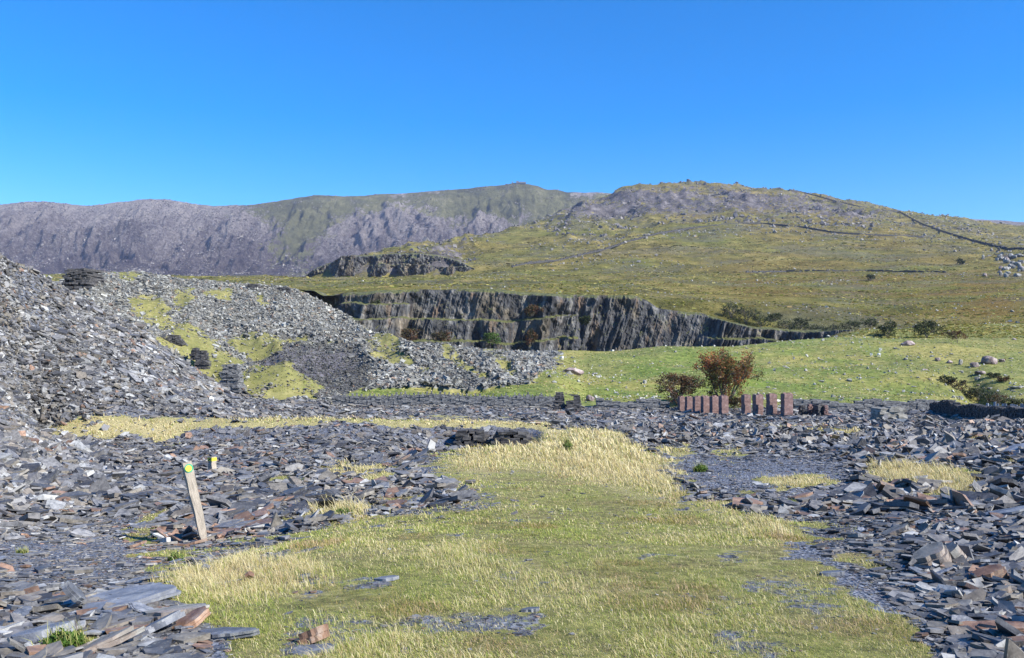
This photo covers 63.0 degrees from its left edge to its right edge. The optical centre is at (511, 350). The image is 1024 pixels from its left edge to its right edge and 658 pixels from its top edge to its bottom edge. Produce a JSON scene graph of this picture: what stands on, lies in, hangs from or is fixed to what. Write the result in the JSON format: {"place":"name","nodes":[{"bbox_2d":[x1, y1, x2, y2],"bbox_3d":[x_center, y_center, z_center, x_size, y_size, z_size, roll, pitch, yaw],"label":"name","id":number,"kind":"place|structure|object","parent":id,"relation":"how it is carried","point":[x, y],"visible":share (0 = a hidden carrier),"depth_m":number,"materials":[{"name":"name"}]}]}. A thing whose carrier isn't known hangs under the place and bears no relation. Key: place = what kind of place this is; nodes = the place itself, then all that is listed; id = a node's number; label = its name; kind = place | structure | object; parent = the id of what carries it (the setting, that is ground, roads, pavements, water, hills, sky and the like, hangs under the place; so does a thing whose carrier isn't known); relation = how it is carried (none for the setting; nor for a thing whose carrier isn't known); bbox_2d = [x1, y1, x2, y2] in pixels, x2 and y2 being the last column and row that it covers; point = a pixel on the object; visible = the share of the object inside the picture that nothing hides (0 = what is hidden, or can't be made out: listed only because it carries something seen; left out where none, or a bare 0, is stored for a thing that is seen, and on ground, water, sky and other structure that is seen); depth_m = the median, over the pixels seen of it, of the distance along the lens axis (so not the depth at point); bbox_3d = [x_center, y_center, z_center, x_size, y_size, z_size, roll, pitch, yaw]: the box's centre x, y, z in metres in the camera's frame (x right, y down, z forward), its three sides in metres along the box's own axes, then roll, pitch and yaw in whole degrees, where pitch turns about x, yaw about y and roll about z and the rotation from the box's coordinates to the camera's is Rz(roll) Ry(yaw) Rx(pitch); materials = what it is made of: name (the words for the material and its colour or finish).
{"place":"outdoors","nodes":[
{"label":"outdoors","id":0,"kind":"place"},
{"bbox_2d":[304,253,474,276],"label":"crag cliff","id":1,"kind":"structure","parent":0,"point":[407,264],"depth_m":884.61,"materials":[{"name":"stone"}]},
{"bbox_2d":[0,263,1023,657],"bbox_3d":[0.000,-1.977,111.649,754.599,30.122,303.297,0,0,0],"label":"ground","id":2,"kind":"structure","parent":0,"point":[682,357],"depth_m":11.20,"materials":[{"name":"plant"}]},
{"bbox_2d":[59,268,104,290],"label":"slate ruin mound","id":3,"kind":"object","parent":2,"relation":"on","point":[87,278],"visible":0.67,"depth_m":155.15,"materials":[{"name":"stone"}]},
{"bbox_2d":[0,253,259,502],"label":"slate heap scree","id":4,"kind":"structure","parent":2,"relation":"on","point":[25,432],"depth_m":47.61,"materials":[{"name":"stone"}]},
{"bbox_2d":[124,540,146,548],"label":"slate slab","id":5,"kind":"object","parent":2,"relation":"on","point":[135,545],"depth_m":11.06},
{"bbox_2d":[140,610,185,634],"bbox_3d":[-2.229,1.720,5.240,0.351,0.051,0.203,-24,-5,-22],"label":"slate slab","id":6,"kind":"object","parent":2,"relation":"on","point":[166,620],"depth_m":5.19,"materials":[{"name":"stone"}]},
{"bbox_2d":[164,334,186,346],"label":"slate wall stub","id":7,"kind":"object","parent":2,"relation":"on","point":[177,340],"visible":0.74,"depth_m":104.49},
{"bbox_2d":[181,461,206,540],"bbox_3d":[-4.496,2.155,11.867,0.132,1.208,0.146,-14,4,-35],"label":"marker post","id":8,"kind":"object","parent":2,"relation":"on","point":[191,485],"visible":0.94,"depth_m":11.82,"materials":[{"name":"brown wood"}]},
{"bbox_2d":[189,347,200,359],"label":"slate wall stub","id":9,"kind":"object","parent":2,"relation":"on","point":[193,353],"visible":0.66,"depth_m":100.63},
{"bbox_2d":[194,350,211,368],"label":"slate wall stub","id":10,"kind":"object","parent":2,"relation":"on","point":[201,360],"visible":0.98,"depth_m":98.53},
{"bbox_2d":[219,363,244,392],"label":"slate tower","id":11,"kind":"structure","parent":2,"relation":"on","point":[232,380],"depth_m":91.30,"materials":[{"name":"stone"}]},
{"bbox_2d":[289,643,334,654],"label":"slate slab","id":12,"kind":"object","parent":2,"relation":"on","point":[314,648],"depth_m":4.72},
{"bbox_2d":[60,270,563,401],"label":"slate tip scree","id":13,"kind":"structure","parent":2,"relation":"on","point":[438,373],"depth_m":141.35,"materials":[{"name":"stone"}]},
{"bbox_2d":[297,623,329,644],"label":"slate slab","id":14,"kind":"object","parent":2,"relation":"on","point":[320,632],"depth_m":4.92,"materials":[{"name":"stone"}]},
{"bbox_2d":[331,503,354,513],"bbox_3d":[-2.682,2.483,13.130,0.413,0.255,0.344,0,0,10],"label":"leafy plant","id":15,"kind":"object","parent":2,"relation":"on","point":[340,510],"visible":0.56,"depth_m":13.10,"materials":[{"name":"green plant"}]},
{"bbox_2d":[374,575,398,581],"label":"slate slab","id":16,"kind":"object","parent":2,"relation":"on","point":[388,578],"depth_m":6.84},
{"bbox_2d":[332,391,554,406],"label":"field wall","id":17,"kind":"structure","parent":2,"relation":"on","point":[457,399],"depth_m":89.27,"materials":[{"name":"stone"}]},
{"bbox_2d":[453,428,489,445],"bbox_3d":[-2.022,4.341,42.311,1.839,0.826,1.431,0,0,0],"label":"slate outcrop","id":18,"kind":"object","parent":2,"relation":"on","point":[473,437],"visible":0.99,"depth_m":41.76,"materials":[{"name":"stone"}]},
{"bbox_2d":[0,340,1023,657],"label":"slate scree","id":19,"kind":"structure","parent":2,"relation":"on","point":[140,490],"depth_m":14.95,"materials":[{"name":"stone"}]},
{"bbox_2d":[12,606,31,615],"bbox_3d":[-3.311,1.763,5.635,0.126,0.012,0.218,0,6,-4],"label":"loose slate","id":20,"kind":"object","parent":19,"relation":"on","point":[24,611],"visible":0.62,"depth_m":5.65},
{"bbox_2d":[11,620,75,642],"bbox_3d":[-2.808,1.698,4.997,0.364,0.087,0.213,-12,-1,-16],"label":"slate slab","id":21,"kind":"object","parent":19,"relation":"on","point":[32,634],"depth_m":4.93,"materials":[{"name":"stone"}]},
{"bbox_2d":[29,617,90,646],"bbox_3d":[-2.639,1.642,4.853,0.339,0.224,0.282,0,0,0],"label":"leafy plant","id":22,"kind":"object","parent":19,"relation":"on","point":[73,637],"visible":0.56,"depth_m":4.82,"materials":[{"name":"green plant"}]},
{"bbox_2d":[60,581,84,603],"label":"slate slab","id":23,"kind":"object","parent":19,"relation":"on","point":[73,592],"depth_m":5.75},
{"bbox_2d":[97,610,120,613],"bbox_3d":[-2.669,1.763,5.642,0.249,0.013,0.124,5,-10,-9],"label":"loose slate","id":24,"kind":"object","parent":19,"relation":"on","point":[108,611],"visible":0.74,"depth_m":5.61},
{"bbox_2d":[76,625,145,651],"bbox_3d":[-2.347,1.672,4.818,0.445,0.058,0.195,-17,2,-25],"label":"slate slab","id":25,"kind":"object","parent":19,"relation":"on","point":[112,639],"depth_m":4.79,"materials":[{"name":"stone"}]},
{"bbox_2d":[78,582,180,614],"bbox_3d":[-2.826,1.796,6.049,0.772,0.058,0.839,-5,-4,-5],"label":"slate slab","id":26,"kind":"object","parent":19,"relation":"on","point":[145,594],"depth_m":6.08,"materials":[{"name":"stone"}]},
{"bbox_2d":[125,576,147,582],"bbox_3d":[-3.317,2.016,7.371,0.125,0.011,0.222,-6,-1,39],"label":"loose slate","id":27,"kind":"object","parent":19,"relation":"on","point":[135,579],"visible":1,"depth_m":7.35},
{"bbox_2d":[128,602,153,612],"bbox_3d":[-2.522,1.753,5.693,0.210,0.011,0.145,20,0,20],"label":"loose slate","id":28,"kind":"object","parent":19,"relation":"on","point":[138,607],"visible":0.68,"depth_m":5.69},
{"bbox_2d":[161,546,185,560],"bbox_3d":[-3.824,2.285,9.398,0.275,0.204,0.217,0,0,0],"label":"leafy plant","id":29,"kind":"object","parent":19,"relation":"on","point":[176,555],"visible":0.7,"depth_m":9.38,"materials":[{"name":"green plant"}]},
{"bbox_2d":[142,603,210,620],"bbox_3d":[-2.248,1.746,5.564,0.517,0.074,0.265,-10,-7,7],"label":"slate slab","id":30,"kind":"object","parent":19,"relation":"on","point":[158,613],"depth_m":5.52,"materials":[{"name":"stone"}]},
{"bbox_2d":[171,606,210,630],"bbox_3d":[-2.064,1.726,5.336,0.222,0.042,0.279,-11,15,40],"label":"slate slab","id":31,"kind":"object","parent":19,"relation":"on","point":[196,617],"depth_m":5.33,"materials":[{"name":"stone"}]},
{"bbox_2d":[207,456,216,469],"bbox_3d":[-9.208,3.515,25.637,0.194,0.562,0.197,0,0,30],"label":"marker post","id":32,"kind":"object","parent":19,"relation":"on","point":[212,460],"visible":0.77,"depth_m":25.57,"materials":[{"name":"white wood"}]},
{"bbox_2d":[198,627,259,639],"bbox_3d":[-1.733,1.715,5.077,0.407,0.047,0.161,-6,-2,10],"label":"slate slab","id":33,"kind":"object","parent":19,"relation":"on","point":[224,633],"depth_m":5.04,"materials":[{"name":"stone"}]},
{"bbox_2d":[880,523,909,535],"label":"slate slab","id":34,"kind":"object","parent":19,"relation":"on","point":[897,529],"depth_m":9.70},
{"bbox_2d":[908,566,927,573],"bbox_3d":[3.430,1.852,7.039,0.133,0.013,0.196,9,5,1],"label":"loose slate","id":35,"kind":"object","parent":19,"relation":"on","point":[916,569],"visible":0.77,"depth_m":7.04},
{"bbox_2d":[945,541,967,560],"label":"slate slab","id":36,"kind":"object","parent":19,"relation":"on","point":[955,550],"depth_m":7.52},
{"bbox_2d":[958,637,1011,645],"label":"slate slab","id":37,"kind":"object","parent":19,"relation":"on","point":[966,643],"depth_m":4.78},
{"bbox_2d":[968,564,1009,578],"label":"slate slab","id":38,"kind":"object","parent":19,"relation":"on","point":[998,570],"depth_m":6.70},
{"bbox_2d":[958,620,1023,632],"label":"slate slab","id":39,"kind":"object","parent":19,"relation":"on","point":[1018,625],"depth_m":5.15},
{"bbox_2d":[951,615,974,621],"bbox_3d":[2.848,1.694,5.254,0.162,0.005,0.072,6,37,13],"label":"loose slate","id":40,"kind":"object","parent":39,"relation":"on","point":[961,618],"visible":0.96,"depth_m":5.26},
{"bbox_2d":[994,585,1012,592],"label":"slate slab","id":41,"kind":"object","parent":19,"relation":"on","point":[1007,588],"depth_m":6.21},
{"bbox_2d":[985,505,1023,516],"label":"slate slab","id":42,"kind":"object","parent":19,"relation":"on","point":[1016,510],"depth_m":11.02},
{"bbox_2d":[1002,443,1023,451],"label":"slate slab","id":43,"kind":"object","parent":19,"relation":"on","point":[1012,447],"depth_m":21.66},
{"bbox_2d":[491,429,532,445],"bbox_3d":[0.014,4.484,41.799,2.161,1.173,1.860,0,0,0],"label":"slate outcrop","id":44,"kind":"object","parent":2,"relation":"on","point":[514,436],"visible":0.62,"depth_m":41.17,"materials":[{"name":"stone"}]},
{"bbox_2d":[521,606,539,612],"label":"slate slab","id":45,"kind":"object","parent":2,"relation":"on","point":[531,609],"depth_m":5.68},
{"bbox_2d":[553,392,565,409],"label":"slate ruin wall","id":46,"kind":"structure","parent":2,"relation":"on","point":[559,402],"depth_m":84.69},
{"bbox_2d":[111,271,1023,407],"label":"field grass","id":47,"kind":"structure","parent":2,"relation":"on","point":[812,386],"depth_m":136.38,"materials":[{"name":"plant"}]},
{"bbox_2d":[560,432,574,451],"bbox_3d":[1.698,2.815,26.148,0.734,0.799,0.731,0,0,0],"label":"rush clump","id":48,"kind":"object","parent":2,"relation":"on","point":[567,441],"visible":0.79,"depth_m":26.04,"materials":[{"name":"green plant"}]},
{"bbox_2d":[562,367,583,374],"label":"boulder","id":49,"kind":"object","parent":2,"relation":"on","point":[575,371],"visible":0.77,"depth_m":135.25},
{"bbox_2d":[565,394,582,410],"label":"slate ruin wall","id":50,"kind":"structure","parent":2,"relation":"on","point":[575,403],"depth_m":84.19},
{"bbox_2d":[595,398,669,408],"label":"field wall","id":51,"kind":"structure","parent":2,"relation":"on","point":[644,403],"depth_m":89.22,"materials":[{"name":"stone"}]},
{"bbox_2d":[677,396,684,410],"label":"brick pillar","id":52,"kind":"structure","parent":2,"relation":"on","point":[681,402],"depth_m":87.93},
{"bbox_2d":[654,371,710,404],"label":"russet bush","id":53,"kind":"object","parent":2,"relation":"on","point":[684,383],"visible":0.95,"depth_m":90.27,"materials":[{"name":"brown plant"}]},
{"bbox_2d":[684,396,692,410],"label":"brick pillar","id":54,"kind":"structure","parent":2,"relation":"on","point":[688,402],"depth_m":86.43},
{"bbox_2d":[692,396,700,412],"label":"brick pillar","id":55,"kind":"structure","parent":2,"relation":"on","point":[696,404],"depth_m":84.92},
{"bbox_2d":[692,460,708,471],"bbox_3d":[4.687,2.903,21.109,0.570,0.389,0.457,0,0,8],"label":"fern","id":56,"kind":"object","parent":2,"relation":"on","point":[696,468],"visible":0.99,"depth_m":21.03,"materials":[{"name":"green plant"}]},
{"bbox_2d":[700,395,709,412],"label":"brick pillar","id":57,"kind":"structure","parent":2,"relation":"on","point":[705,404],"depth_m":83.41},
{"bbox_2d":[709,395,718,413],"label":"brick pillar","id":58,"kind":"structure","parent":2,"relation":"on","point":[713,403],"depth_m":81.93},
{"bbox_2d":[718,395,728,414],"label":"brick pillar","id":59,"kind":"structure","parent":2,"relation":"on","point":[723,404],"depth_m":80.43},
{"bbox_2d":[692,347,764,399],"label":"rowan tree","id":60,"kind":"object","parent":2,"relation":"on","point":[719,374],"visible":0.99,"depth_m":90.03,"materials":[{"name":"brown plant"}]},
{"bbox_2d":[728,396,740,408],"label":"bush","id":61,"kind":"object","parent":2,"relation":"on","point":[735,401],"visible":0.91,"depth_m":89.79,"materials":[{"name":"green plant"}]},
{"bbox_2d":[741,394,750,413],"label":"brick pillar","id":62,"kind":"structure","parent":2,"relation":"on","point":[745,403],"depth_m":78.43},
{"bbox_2d":[752,394,763,414],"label":"brick pillar","id":63,"kind":"structure","parent":2,"relation":"on","point":[757,403],"depth_m":76.94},
{"bbox_2d":[766,393,776,414],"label":"brick pillar","id":64,"kind":"structure","parent":2,"relation":"on","point":[771,403],"depth_m":75.43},
{"bbox_2d":[780,392,792,414],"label":"brick pillar","id":65,"kind":"structure","parent":2,"relation":"on","point":[786,407],"depth_m":73.92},
{"bbox_2d":[798,405,807,414],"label":"brick stub","id":66,"kind":"object","parent":2,"relation":"on","point":[802,410],"visible":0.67,"depth_m":75.83,"materials":[{"name":"stone"}]},
{"bbox_2d":[812,403,823,415],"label":"dark masonry block","id":67,"kind":"structure","parent":2,"relation":"on","point":[817,409],"depth_m":74.65,"materials":[{"name":"stone"}]},
{"bbox_2d":[819,570,844,576],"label":"slate slab","id":68,"kind":"object","parent":2,"relation":"on","point":[832,573],"depth_m":7.09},
{"bbox_2d":[793,398,939,410],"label":"field wall","id":69,"kind":"structure","parent":2,"relation":"on","point":[868,404],"depth_m":89.72,"materials":[{"name":"stone"}]},
{"bbox_2d":[873,319,896,336],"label":"hawthorn tree","id":70,"kind":"object","parent":2,"relation":"on","point":[890,328],"visible":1,"depth_m":213.97,"materials":[{"name":"green plant"}]},
{"bbox_2d":[870,405,907,419],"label":"slate block heap","id":71,"kind":"structure","parent":2,"relation":"on","point":[894,412],"depth_m":65.25,"materials":[{"name":"stone"}]},
{"bbox_2d":[912,319,945,337],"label":"hawthorn tree","id":72,"kind":"object","parent":2,"relation":"on","point":[918,327],"visible":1,"depth_m":201.46,"materials":[{"name":"green plant"}]},
{"bbox_2d":[910,541,951,566],"bbox_3d":[3.768,1.859,7.512,0.412,0.144,0.268,-25,4,-10],"label":"slate slab","id":73,"kind":"object","parent":2,"relation":"on","point":[934,552],"depth_m":7.44,"materials":[{"name":"stone"}]},
{"bbox_2d":[939,375,957,382],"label":"bracken clump","id":74,"kind":"object","parent":2,"relation":"on","point":[945,378],"visible":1,"depth_m":132.81,"materials":[{"name":"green plant"}]},
{"bbox_2d":[941,330,967,342],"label":"hawthorn tree","id":75,"kind":"object","parent":2,"relation":"on","point":[951,333],"visible":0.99,"depth_m":179.99,"materials":[{"name":"green plant"}]},
{"bbox_2d":[947,378,967,389],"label":"bracken clump","id":76,"kind":"object","parent":2,"relation":"on","point":[963,383],"visible":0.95,"depth_m":132.01,"materials":[{"name":"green plant"}]},
{"bbox_2d":[958,386,976,397],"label":"bracken clump","id":77,"kind":"object","parent":2,"relation":"on","point":[967,394],"visible":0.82,"depth_m":133.39,"materials":[{"name":"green plant"}]},
{"bbox_2d":[929,400,1023,418],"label":"field wall","id":78,"kind":"structure","parent":2,"relation":"on","point":[975,410],"depth_m":69.06,"materials":[{"name":"stone"}]},
{"bbox_2d":[963,386,992,399],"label":"bracken clump","id":79,"kind":"object","parent":2,"relation":"on","point":[978,390],"visible":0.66,"depth_m":132.76,"materials":[{"name":"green plant"}]},
{"bbox_2d":[979,390,998,402],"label":"bracken clump","id":80,"kind":"object","parent":2,"relation":"on","point":[986,394],"visible":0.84,"depth_m":128.26,"materials":[{"name":"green plant"}]},
{"bbox_2d":[981,356,997,363],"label":"boulder","id":81,"kind":"object","parent":2,"relation":"on","point":[988,360],"visible":0.95,"depth_m":151.19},
{"bbox_2d":[986,394,1014,404],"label":"bracken clump","id":82,"kind":"object","parent":2,"relation":"on","point":[995,399],"visible":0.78,"depth_m":110.44,"materials":[{"name":"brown plant"}]},
{"bbox_2d":[993,376,1012,381],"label":"bracken clump","id":83,"kind":"object","parent":2,"relation":"on","point":[1003,379],"visible":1,"depth_m":134.70,"materials":[{"name":"brown plant"}]},
{"bbox_2d":[986,402,1023,407],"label":"slate fence","id":84,"kind":"object","parent":2,"relation":"on","point":[1005,405],"visible":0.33,"depth_m":74.06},
{"bbox_2d":[998,396,1017,405],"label":"bracken clump","id":85,"kind":"object","parent":2,"relation":"on","point":[1003,400],"visible":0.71,"depth_m":103.68,"materials":[{"name":"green plant"}]},
{"bbox_2d":[0,183,1023,276],"bbox_3d":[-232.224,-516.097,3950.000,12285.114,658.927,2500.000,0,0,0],"label":"hill","id":86,"kind":"structure","parent":0,"point":[457,212],"depth_m":3726.20,"materials":[{"name":"stone"}]},
{"bbox_2d":[1,184,611,276],"bbox_3d":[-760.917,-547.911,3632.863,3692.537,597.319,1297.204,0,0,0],"label":"mountain scree","id":87,"kind":"structure","parent":86,"relation":"on","point":[170,258],"depth_m":3649.62,"materials":[{"name":"stone"}]},
{"bbox_2d":[0,0,1023,221],"label":"sky","id":88,"kind":"structure","parent":0,"point":[903,105],"materials":[{"name":"blue"}]},
{"bbox_2d":[43,180,1023,338],"bbox_3d":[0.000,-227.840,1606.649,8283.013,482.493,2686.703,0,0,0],"label":"hill","id":89,"kind":"structure","parent":0,"point":[694,257],"depth_m":942.14,"materials":[{"name":"plant"}]},
{"bbox_2d":[49,179,1023,406],"bbox_3d":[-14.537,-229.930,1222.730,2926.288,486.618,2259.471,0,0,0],"label":"scattered stones","id":90,"kind":"object","parent":89,"relation":"on","point":[809,221],"visible":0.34,"depth_m":1287.37,"materials":[{"name":"stone"}]},
{"bbox_2d":[511,222,923,267],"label":"hill wall","id":91,"kind":"structure","parent":89,"relation":"on","point":[591,252],"depth_m":1250.35,"materials":[{"name":"stone"}]},
{"bbox_2d":[719,302,741,317],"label":"scrub bush","id":92,"kind":"object","parent":89,"relation":"on","point":[733,308],"visible":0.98,"depth_m":318.48,"materials":[{"name":"green plant"}]},
{"bbox_2d":[735,306,761,323],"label":"scrub bush","id":93,"kind":"object","parent":89,"relation":"on","point":[745,314],"visible":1,"depth_m":315.48,"materials":[{"name":"green plant"}]},
{"bbox_2d":[751,314,772,326],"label":"scrub bush","id":94,"kind":"object","parent":89,"relation":"on","point":[756,318],"visible":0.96,"depth_m":312.54,"materials":[{"name":"green plant"}]},
{"bbox_2d":[766,313,782,320],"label":"scrub bush","id":95,"kind":"object","parent":89,"relation":"on","point":[777,315],"visible":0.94,"depth_m":319.64,"materials":[{"name":"green plant"}]},
{"bbox_2d":[770,319,806,329],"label":"scrub bush","id":96,"kind":"object","parent":89,"relation":"on","point":[785,322],"visible":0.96,"depth_m":310.92,"materials":[{"name":"green plant"}]},
{"bbox_2d":[791,317,811,327],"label":"scrub bush","id":97,"kind":"object","parent":89,"relation":"on","point":[804,322],"visible":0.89,"depth_m":315.31,"materials":[{"name":"green plant"}]},
{"bbox_2d":[798,324,823,329],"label":"scrub bush","id":98,"kind":"object","parent":89,"relation":"on","point":[814,327],"visible":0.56,"depth_m":306.60,"materials":[{"name":"green plant"}]},
{"bbox_2d":[820,323,848,329],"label":"scrub bush","id":99,"kind":"object","parent":89,"relation":"on","point":[832,327],"visible":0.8,"depth_m":291.50,"materials":[{"name":"green plant"}]},
{"bbox_2d":[746,269,945,272],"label":"hill wall","id":100,"kind":"structure","parent":89,"relation":"on","point":[772,271],"depth_m":798.25,"materials":[{"name":"stone"}]},
{"bbox_2d":[840,319,863,329],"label":"scrub bush","id":101,"kind":"object","parent":89,"relation":"on","point":[854,323],"visible":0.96,"depth_m":290.63,"materials":[{"name":"green plant"}]},
{"bbox_2d":[860,318,878,327],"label":"scrub bush","id":102,"kind":"object","parent":89,"relation":"on","point":[869,322],"visible":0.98,"depth_m":291.27,"materials":[{"name":"green plant"}]},
{"bbox_2d":[788,189,1023,249],"bbox_3d":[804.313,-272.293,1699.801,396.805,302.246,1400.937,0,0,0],"label":"hill wall","id":103,"kind":"structure","parent":89,"relation":"on","point":[995,245],"depth_m":1579.46,"materials":[{"name":"stone"}]},
{"bbox_2d":[300,289,853,350],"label":"quarry cliff","id":104,"kind":"structure","parent":0,"point":[468,317],"depth_m":294.54,"materials":[{"name":"stone"}]},
{"bbox_2d":[397,327,422,340],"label":"quarry bush","id":105,"kind":"object","parent":104,"relation":"on","point":[405,331],"visible":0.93,"depth_m":281.38,"materials":[{"name":"brown plant"}]},
{"bbox_2d":[431,330,451,340],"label":"quarry bush","id":106,"kind":"object","parent":104,"relation":"on","point":[442,336],"visible":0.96,"depth_m":279.20,"materials":[{"name":"brown plant"}]},
{"bbox_2d":[482,332,501,345],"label":"quarry bush","id":107,"kind":"object","parent":104,"relation":"on","point":[491,336],"visible":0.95,"depth_m":280.04,"materials":[{"name":"green plant"}]},
{"bbox_2d":[524,328,537,345],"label":"quarry bush","id":108,"kind":"object","parent":104,"relation":"on","point":[531,334],"visible":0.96,"depth_m":282.26,"materials":[{"name":"brown plant"}]},
{"bbox_2d":[522,304,543,317],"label":"quarry bush","id":109,"kind":"object","parent":104,"relation":"on","point":[528,309],"visible":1,"depth_m":289.83,"materials":[{"name":"green plant"}]},
{"bbox_2d":[578,315,591,324],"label":"quarry bush","id":110,"kind":"object","parent":104,"relation":"on","point":[586,320],"visible":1,"depth_m":286.25,"materials":[{"name":"green plant"}]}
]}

